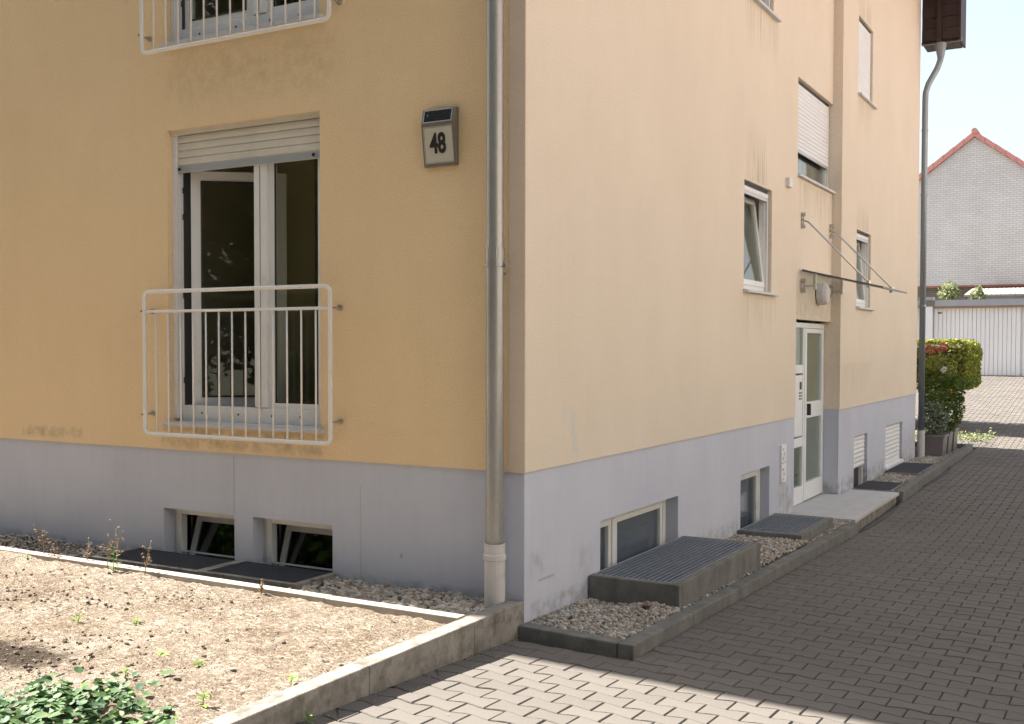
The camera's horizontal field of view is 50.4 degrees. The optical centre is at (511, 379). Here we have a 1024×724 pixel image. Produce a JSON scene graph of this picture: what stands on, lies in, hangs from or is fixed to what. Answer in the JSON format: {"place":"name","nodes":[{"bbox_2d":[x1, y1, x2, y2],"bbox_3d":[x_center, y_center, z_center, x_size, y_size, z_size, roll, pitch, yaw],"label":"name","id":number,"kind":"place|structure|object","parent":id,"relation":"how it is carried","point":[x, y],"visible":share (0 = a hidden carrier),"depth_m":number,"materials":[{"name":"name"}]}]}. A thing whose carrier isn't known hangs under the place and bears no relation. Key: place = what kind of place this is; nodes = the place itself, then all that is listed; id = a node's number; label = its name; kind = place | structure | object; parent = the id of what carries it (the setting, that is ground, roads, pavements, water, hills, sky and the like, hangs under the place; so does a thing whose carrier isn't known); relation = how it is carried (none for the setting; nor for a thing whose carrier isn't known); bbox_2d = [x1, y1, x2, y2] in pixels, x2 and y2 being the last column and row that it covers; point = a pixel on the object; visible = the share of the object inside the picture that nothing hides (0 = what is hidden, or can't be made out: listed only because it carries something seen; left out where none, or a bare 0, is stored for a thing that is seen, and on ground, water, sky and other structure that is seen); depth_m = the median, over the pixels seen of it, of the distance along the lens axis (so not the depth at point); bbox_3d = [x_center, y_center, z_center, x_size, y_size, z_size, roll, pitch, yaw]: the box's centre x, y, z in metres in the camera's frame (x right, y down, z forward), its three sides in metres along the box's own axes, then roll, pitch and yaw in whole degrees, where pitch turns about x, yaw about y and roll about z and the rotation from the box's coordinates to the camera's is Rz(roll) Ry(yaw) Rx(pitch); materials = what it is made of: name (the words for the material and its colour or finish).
{"place":"outdoors","nodes":[
{"label":"outdoors","id":0,"kind":"place"},
{"bbox_2d":[0,533,129,558],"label":"gravel","id":1,"kind":"structure","parent":0,"point":[14,540],"depth_m":8.75,"materials":[{"name":"grey gravel"}]},
{"bbox_2d":[0,551,445,723],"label":"garden soil","id":2,"kind":"structure","parent":0,"point":[15,668],"depth_m":6.02,"materials":[{"name":"beige soil"}]},
{"bbox_2d":[71,613,86,622],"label":"weed","id":3,"kind":"object","parent":2,"relation":"on","point":[76,619],"visible":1,"depth_m":6.39,"materials":[{"name":"green plant"}]},
{"bbox_2d":[0,667,177,723],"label":"ground cover","id":4,"kind":"object","parent":2,"relation":"on","point":[44,700],"visible":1,"depth_m":4.73,"materials":[{"name":"green plant"}]},
{"bbox_2d":[99,540,111,568],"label":"weed","id":5,"kind":"object","parent":2,"relation":"on","point":[107,550],"visible":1,"depth_m":7.80,"materials":[{"name":"brown plant"}]},
{"bbox_2d":[107,547,119,570],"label":"weed","id":6,"kind":"object","parent":2,"relation":"on","point":[113,560],"visible":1,"depth_m":7.77,"materials":[{"name":"green plant"}]},
{"bbox_2d":[120,667,131,677],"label":"weed","id":7,"kind":"object","parent":2,"relation":"on","point":[125,670],"visible":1,"depth_m":5.22,"materials":[{"name":"green plant"}]},
{"bbox_2d":[141,541,152,574],"bbox_3d":[-2.568,1.265,7.648,0.075,0.248,0.099,0,2,-11],"label":"weed","id":8,"kind":"object","parent":2,"relation":"on","point":[148,550],"visible":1,"depth_m":7.64,"materials":[{"name":"brown plant"}]},
{"bbox_2d":[156,650,169,655],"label":"weed","id":9,"kind":"object","parent":2,"relation":"on","point":[161,653],"visible":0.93,"depth_m":5.64,"materials":[{"name":"green plant"}]},
{"bbox_2d":[192,659,204,665],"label":"weed","id":10,"kind":"object","parent":2,"relation":"on","point":[196,662],"visible":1,"depth_m":5.53,"materials":[{"name":"green plant"}]},
{"bbox_2d":[196,691,213,707],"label":"weed","id":11,"kind":"object","parent":2,"relation":"on","point":[203,699],"visible":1,"depth_m":4.87,"materials":[{"name":"green plant"}]},
{"bbox_2d":[259,579,263,594],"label":"weed","id":12,"kind":"object","parent":2,"relation":"on","point":[261,588],"visible":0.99,"depth_m":7.07,"materials":[{"name":"brown plant"}]},
{"bbox_2d":[287,673,299,684],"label":"weed","id":13,"kind":"object","parent":2,"relation":"on","point":[292,678],"visible":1,"depth_m":5.18,"materials":[{"name":"green plant"}]},
{"bbox_2d":[288,576,490,616],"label":"gravel","id":14,"kind":"structure","parent":0,"point":[450,602],"depth_m":7.02,"materials":[{"name":"grey gravel"}]},
{"bbox_2d":[527,598,679,639],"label":"gravel","id":15,"kind":"structure","parent":0,"point":[589,613],"depth_m":6.99,"materials":[{"name":"grey gravel"}]},
{"bbox_2d":[642,600,651,607],"bbox_3d":[0.901,1.503,7.259,0.060,0.044,0.059,1,2,30],"label":"stone","id":16,"kind":"object","parent":15,"relation":"on","point":[647,604],"visible":1,"depth_m":7.24,"materials":[{"name":"stone"}]},
{"bbox_2d":[296,375,1023,723],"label":"pavement","id":17,"kind":"structure","parent":0,"point":[830,637],"depth_m":6.62,"materials":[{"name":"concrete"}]},
{"bbox_2d":[300,711,316,723],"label":"weed","id":18,"kind":"object","parent":17,"relation":"on","point":[307,715],"visible":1,"depth_m":4.95,"materials":[{"name":"green plant"}]},
{"bbox_2d":[202,599,523,723],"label":"garden kerb","id":19,"kind":"structure","parent":17,"relation":"on","point":[498,624],"depth_m":5.59,"materials":[{"name":"concrete"}]},
{"bbox_2d":[519,622,622,658],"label":"path kerb","id":20,"kind":"structure","parent":17,"relation":"on","point":[572,640],"depth_m":6.57,"materials":[{"name":"concrete"}]},
{"bbox_2d":[309,468,949,718],"bbox_3d":[2.862,1.504,10.880,0.838,0.318,16.146,1,2,30],"label":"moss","id":21,"kind":"object","parent":17,"relation":"on","point":[660,644],"visible":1,"depth_m":7.19,"materials":[{"name":"green plant"}]},
{"bbox_2d":[327,503,963,720],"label":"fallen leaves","id":22,"kind":"object","parent":17,"relation":"on","point":[667,644],"visible":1,"depth_m":6.53,"materials":[{"name":"brown plant"}]},
{"bbox_2d":[618,523,858,660],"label":"path kerb","id":23,"kind":"structure","parent":17,"relation":"on","point":[640,643],"depth_m":7.82,"materials":[{"name":"concrete"}]},
{"bbox_2d":[859,467,951,532],"bbox_3d":[5.425,1.526,14.623,0.110,0.056,6.931,1,2,30],"label":"kerb","id":24,"kind":"object","parent":17,"relation":"on","point":[900,503],"visible":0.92,"depth_m":13.12,"materials":[{"name":"grey concrete"}]},
{"bbox_2d":[895,444,972,505],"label":"path kerb","id":25,"kind":"structure","parent":17,"relation":"on","point":[911,488],"depth_m":15.99,"materials":[{"name":"concrete"}]},
{"bbox_2d":[915,442,965,448],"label":"path kerb","id":26,"kind":"structure","parent":17,"relation":"on","point":[959,445],"depth_m":20.37,"materials":[{"name":"concrete"}]},
{"bbox_2d":[916,338,982,425],"bbox_3d":[7.870,0.086,24.333,4.745,2.011,2.307,1,2,30],"label":"hedge","id":27,"kind":"object","parent":17,"relation":"on","point":[967,355],"visible":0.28,"depth_m":22.62,"materials":[{"name":"green plant"}]},
{"bbox_2d":[915,427,995,441],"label":"verge plants","id":28,"kind":"object","parent":17,"relation":"on","point":[980,437],"visible":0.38,"depth_m":21.38,"materials":[{"name":"green plant"}]},
{"bbox_2d":[726,534,808,567],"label":"gravel","id":29,"kind":"structure","parent":0,"point":[770,547],"depth_m":9.91,"materials":[{"name":"grey gravel"}]},
{"bbox_2d":[833,519,850,527],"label":"gravel","id":30,"kind":"structure","parent":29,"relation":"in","point":[839,523],"depth_m":11.62,"materials":[{"name":"beige gravel"}]},
{"bbox_2d":[807,525,837,544],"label":"gravel","id":31,"kind":"structure","parent":0,"point":[823,534],"depth_m":10.81,"materials":[{"name":"beige gravel"}]},
{"bbox_2d":[919,0,1023,173],"label":"sky","id":32,"kind":"structure","parent":0,"point":[979,85],"materials":[{"name":"white"}]},
{"bbox_3d":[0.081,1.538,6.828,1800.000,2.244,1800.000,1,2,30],"label":"ground","id":33,"kind":"structure","parent":0,"visible":0},
{"bbox_2d":[0,0,965,622],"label":"apartment building","id":34,"kind":"structure","parent":33,"relation":"on","point":[684,354],"depth_m":8.42,"materials":[{"name":"beige paint"}]},
{"bbox_2d":[91,547,236,574],"bbox_3d":[-2.586,1.645,8.110,1.100,0.618,0.430,1,2,30],"label":"light well","id":35,"kind":"object","parent":34,"relation":"attached to","point":[179,562],"visible":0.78,"depth_m":8.06,"materials":[{"name":"metal"}]},
{"bbox_2d":[175,509,234,559],"bbox_3d":[-2.257,1.361,8.440,0.735,0.728,0.283,1,2,30],"label":"basement window","id":36,"kind":"structure","parent":34,"relation":"in","point":[214,533],"depth_m":8.47,"materials":[{"name":"white plastic"}]},
{"bbox_2d":[138,0,341,54],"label":"balcony railing","id":37,"kind":"object","parent":34,"relation":"attached to","point":[240,35],"visible":1,"depth_m":7.81,"materials":[{"name":"silver metal"}]},
{"bbox_2d":[140,284,342,445],"bbox_3d":[-2.008,-0.112,7.889,1.877,1.104,0.144,1,2,30],"label":"balcony railing","id":38,"kind":"object","parent":34,"relation":"attached to","point":[145,311],"visible":1,"depth_m":7.77,"materials":[{"name":"silver metal"}]},
{"bbox_2d":[159,0,323,47],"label":"french window","id":39,"kind":"structure","parent":34,"relation":"in","point":[307,6],"depth_m":8.00,"materials":[{"name":"white plastic"}]},
{"bbox_2d":[162,111,324,433],"bbox_3d":[-1.826,-0.761,8.192,1.554,2.241,0.692,1,2,30],"label":"french window","id":40,"kind":"structure","parent":34,"relation":"in","point":[262,144],"depth_m":8.10,"materials":[{"name":"white plastic"}]},
{"bbox_2d":[198,561,336,589],"bbox_3d":[-1.714,1.659,7.615,0.895,0.622,0.430,1,2,30],"label":"light well","id":41,"kind":"object","parent":34,"relation":"attached to","point":[273,575],"visible":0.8,"depth_m":7.55,"materials":[{"name":"metal"}]},
{"bbox_2d":[264,518,332,572],"bbox_3d":[-1.457,1.376,7.986,0.735,0.728,0.283,1,2,30],"label":"basement window","id":42,"kind":"structure","parent":34,"relation":"in","point":[309,546],"depth_m":8.01,"materials":[{"name":"white plastic"}]},
{"bbox_2d":[421,106,458,167],"bbox_3d":[-0.467,-1.560,7.015,0.255,0.374,0.063,1,2,30],"label":"house number lamp","id":43,"kind":"object","parent":34,"relation":"attached to","point":[440,133],"visible":1,"depth_m":6.99,"materials":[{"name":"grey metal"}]},
{"bbox_2d":[483,0,507,606],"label":"downpipe","id":44,"kind":"object","parent":34,"relation":"attached to","point":[494,556],"visible":0.98,"depth_m":6.73,"materials":[{"name":"metal"}]},
{"bbox_2d":[600,500,665,569],"bbox_3d":[0.907,1.374,8.559,0.066,0.744,1.545,1,2,30],"label":"basement window","id":45,"kind":"structure","parent":34,"relation":"in","point":[627,535],"depth_m":8.68,"materials":[{"name":"white plastic"}]},
{"bbox_2d":[589,536,759,609],"bbox_3d":[1.288,1.656,8.280,0.670,0.598,1.850,1,2,30],"label":"light well","id":46,"kind":"object","parent":34,"relation":"attached to","point":[681,571],"visible":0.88,"depth_m":7.89,"materials":[{"name":"concrete"}]},
{"bbox_2d":[740,469,759,522],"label":"basement window","id":47,"kind":"structure","parent":34,"relation":"in","point":[755,474],"depth_m":11.43,"materials":[{"name":"white plastic"}]},
{"bbox_2d":[743,181,778,295],"bbox_3d":[2.442,-1.407,11.057,0.262,1.091,1.090,1,2,30],"label":"window","id":48,"kind":"structure","parent":34,"relation":"in","point":[760,238],"depth_m":11.35,"materials":[{"name":"white plastic"}]},
{"bbox_2d":[753,0,781,22],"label":"window","id":49,"kind":"structure","parent":34,"relation":"in","point":[764,4],"depth_m":11.10,"materials":[{"name":"white plastic"}]},
{"bbox_2d":[779,444,786,482],"bbox_3d":[2.967,0.921,11.884,0.038,0.410,0.190,1,2,30],"label":"wall ornament","id":50,"kind":"object","parent":34,"relation":"attached to","point":[783,458],"depth_m":11.83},
{"bbox_2d":[738,513,832,548],"bbox_3d":[2.767,1.665,10.937,0.620,0.428,1.250,1,2,30],"label":"light well","id":51,"kind":"object","parent":34,"relation":"attached to","point":[795,527],"visible":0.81,"depth_m":10.80,"materials":[{"name":"metal"}]},
{"bbox_2d":[786,177,792,187],"bbox_3d":[3.022,-2.139,11.846,0.045,0.100,0.130,1,2,30],"label":"sensor box","id":52,"kind":"object","parent":34,"relation":"attached to","point":[789,182],"visible":1,"depth_m":11.80,"materials":[{"name":"white plastic"}]},
{"bbox_2d":[793,322,823,505],"bbox_3d":[3.537,0.399,13.094,0.110,2.145,1.702,1,2,30],"label":"entrance door","id":53,"kind":"structure","parent":34,"relation":"in","point":[808,419],"depth_m":13.33,"materials":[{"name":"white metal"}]},
{"bbox_2d":[798,81,835,194],"bbox_3d":[3.576,-2.870,13.061,0.274,1.121,1.826,1,2,30],"label":"window","id":54,"kind":"structure","parent":34,"relation":"in","point":[813,113],"depth_m":13.11,"materials":[{"name":"white plastic"}]},
{"bbox_2d":[815,283,829,304],"bbox_3d":[3.760,-1.030,13.132,0.135,0.270,0.270,1,2,30],"label":"wall lamp","id":55,"kind":"object","parent":34,"relation":"attached to","point":[822,293],"visible":0.95,"depth_m":13.04,"materials":[{"name":"white glass"}]},
{"bbox_2d":[789,489,898,531],"bbox_3d":[3.892,1.748,13.114,1.030,0.538,2.560,1,2,30],"label":"entrance step","id":56,"kind":"object","parent":34,"relation":"attached to","point":[863,509],"visible":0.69,"depth_m":12.88,"materials":[{"name":"concrete"}]},
{"bbox_2d":[800,212,906,296],"bbox_3d":[4.041,-1.459,12.816,0.928,0.915,1.478,1,2,30],"label":"entrance canopy","id":57,"kind":"object","parent":34,"relation":"attached to","point":[868,284],"visible":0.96,"depth_m":12.44,"materials":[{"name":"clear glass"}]},
{"bbox_2d":[853,434,863,487],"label":"basement window","id":58,"kind":"structure","parent":34,"relation":"in","point":[858,440],"depth_m":15.11,"materials":[{"name":"white plastic"}]},
{"bbox_2d":[856,231,875,310],"bbox_3d":[4.769,-1.478,14.927,0.237,1.051,1.060,1,2,30],"label":"window","id":59,"kind":"structure","parent":34,"relation":"in","point":[862,303],"depth_m":15.21,"materials":[{"name":"white plastic"}]},
{"bbox_2d":[858,19,877,109],"bbox_3d":[4.828,-4.295,14.813,0.110,1.051,1.060,1,2,30],"label":"window","id":60,"kind":"structure","parent":34,"relation":"in","point":[864,34],"depth_m":14.81,"materials":[{"name":"white plastic"}]},
{"bbox_2d":[852,480,905,491],"bbox_3d":[4.993,1.608,14.785,0.508,0.322,1.020,1,2,30],"label":"light well","id":61,"kind":"object","parent":34,"relation":"attached to","point":[885,486],"visible":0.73,"depth_m":14.75,"materials":[{"name":"metal"}]},
{"bbox_2d":[885,423,903,470],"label":"basement window","id":62,"kind":"structure","parent":34,"relation":"in","point":[892,432],"depth_m":17.07,"materials":[{"name":"white plastic"}]},
{"bbox_2d":[884,462,935,475],"bbox_3d":[6.203,1.544,16.915,0.508,0.328,1.620,1,2,30],"label":"light well","id":63,"kind":"object","parent":34,"relation":"attached to","point":[907,468],"visible":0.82,"depth_m":16.85,"materials":[{"name":"metal"}]},
{"bbox_2d":[917,42,946,456],"bbox_3d":[7.190,-2.123,18.619,0.400,7.160,0.200,1,2,30],"label":"downpipe","id":64,"kind":"object","parent":34,"relation":"attached to","point":[940,47],"visible":0.97,"depth_m":18.65,"materials":[{"name":"grey metal"}]},
{"bbox_2d":[937,280,959,299],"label":"bush","id":65,"kind":"object","parent":33,"relation":"on","point":[947,292],"visible":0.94,"depth_m":40.21,"materials":[{"name":"green plant"}]},
{"bbox_2d":[917,297,1023,375],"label":"garage row","id":66,"kind":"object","parent":33,"relation":"on","point":[994,328],"visible":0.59,"depth_m":33.03,"materials":[{"name":"white concrete"}]},
{"bbox_2d":[934,307,1020,375],"bbox_3d":[14.193,-1.150,33.228,2.440,2.055,0.065,1,2,30],"label":"garage door","id":67,"kind":"structure","parent":66,"relation":"in","point":[997,330],"depth_m":33.01,"materials":[{"name":"white metal"}]},
{"bbox_2d":[1022,307,1023,375],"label":"garage door","id":68,"kind":"structure","parent":66,"relation":"in","point":[1023,307],"depth_m":32.56,"materials":[{"name":"white metal"}]},
{"bbox_2d":[917,128,1023,300],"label":"gable house","id":69,"kind":"structure","parent":33,"relation":"on","point":[975,207],"depth_m":44.25,"materials":[{"name":"grey brick"}]},
{"bbox_2d":[969,284,986,299],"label":"bush","id":70,"kind":"object","parent":33,"relation":"on","point":[978,293],"visible":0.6,"depth_m":39.81,"materials":[{"name":"green plant"}]},
{"bbox_2d":[964,288,1023,299],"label":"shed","id":71,"kind":"structure","parent":33,"relation":"on","point":[1005,293],"depth_m":40.88,"materials":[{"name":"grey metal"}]},
{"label":"gravel bed","id":72,"kind":"structure","parent":0,"visible":0},
{"bbox_2d":[681,568,760,609],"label":"gravel","id":73,"kind":"structure","parent":72,"relation":"on","point":[707,595],"depth_m":8.00,"materials":[{"name":"grey gravel"}]},
{"label":"gravel bed","id":74,"kind":"structure","parent":0,"visible":0},
{"bbox_2d":[871,473,917,483],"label":"gravel","id":75,"kind":"structure","parent":74,"relation":"on","point":[890,477],"depth_m":15.72,"materials":[{"name":"beige gravel"}]},
{"label":"gravel bed","id":76,"kind":"structure","parent":0,"visible":0},
{"bbox_2d":[909,448,958,463],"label":"gravel","id":77,"kind":"structure","parent":76,"relation":"on","point":[931,459],"depth_m":18.31,"materials":[{"name":"beige gravel"}]},
{"bbox_2d":[925,433,948,456],"bbox_3d":[7.405,1.160,19.073,0.410,0.392,0.530,1,2,30],"label":"planter","id":78,"kind":"object","parent":76,"relation":"on","point":[935,445],"visible":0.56,"depth_m":18.86,"materials":[{"name":"beige plastic"}]},
{"bbox_2d":[917,388,951,434],"bbox_3d":[7.395,0.583,19.038,0.582,0.858,0.572,1,2,30],"label":"flowering shrub","id":79,"kind":"object","parent":78,"relation":"on","point":[934,415],"visible":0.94,"depth_m":18.95,"materials":[{"name":"green plant"}]},
{"bbox_2d":[930,430,953,453],"bbox_3d":[7.710,1.135,19.590,0.410,0.412,0.530,1,2,30],"label":"planter","id":80,"kind":"object","parent":76,"relation":"on","point":[949,443],"visible":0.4,"depth_m":19.41,"materials":[{"name":"beige plastic"}]},
{"bbox_2d":[925,372,966,431],"bbox_3d":[7.806,0.440,19.593,0.725,1.127,0.726,1,2,30],"label":"flowering shrub","id":81,"kind":"object","parent":80,"relation":"in","point":[952,388],"visible":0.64,"depth_m":19.44,"materials":[{"name":"green plant"}]},
{"bbox_2d":[936,427,959,450],"bbox_3d":[8.015,1.115,20.106,0.410,0.422,0.530,1,2,30],"label":"planter","id":82,"kind":"object","parent":76,"relation":"on","point":[954,439],"visible":0.33,"depth_m":19.95,"materials":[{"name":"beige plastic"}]},
{"bbox_2d":[925,342,975,420],"bbox_3d":[8.004,0.117,20.044,0.982,1.608,0.656,3,3,56],"label":"rose bush","id":83,"kind":"object","parent":82,"relation":"on","point":[934,373],"visible":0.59,"depth_m":20.08,"materials":[{"name":"green plant"}]},
{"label":"outer soil","id":84,"kind":"structure","parent":0,"visible":0},
{"bbox_2d":[0,546,464,623],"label":"bed kerb","id":85,"kind":"structure","parent":84,"relation":"on","point":[441,617],"depth_m":7.11,"materials":[{"name":"concrete"}]},
{"bbox_2d":[33,524,48,552],"bbox_3d":[-3.600,1.236,8.327,0.105,0.260,0.091,0,2,-3],"label":"weed","id":86,"kind":"object","parent":85,"relation":"on","point":[42,535],"visible":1,"depth_m":8.32,"materials":[{"name":"brown plant"}]},
{"bbox_2d":[49,542,58,555],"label":"weed","id":87,"kind":"object","parent":85,"relation":"on","point":[54,549],"visible":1,"depth_m":8.20,"materials":[{"name":"brown plant"}]},
{"bbox_2d":[84,537,91,559],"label":"weed","id":88,"kind":"object","parent":85,"relation":"on","point":[87,553],"visible":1,"depth_m":8.06,"materials":[{"name":"brown plant"}]},
{"bbox_2d":[107,519,124,565],"bbox_3d":[-2.859,1.202,7.863,0.124,0.359,0.152,0,2,-11],"label":"weed","id":89,"kind":"object","parent":85,"relation":"on","point":[113,542],"visible":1,"depth_m":7.87,"materials":[{"name":"plant"}]}
]}

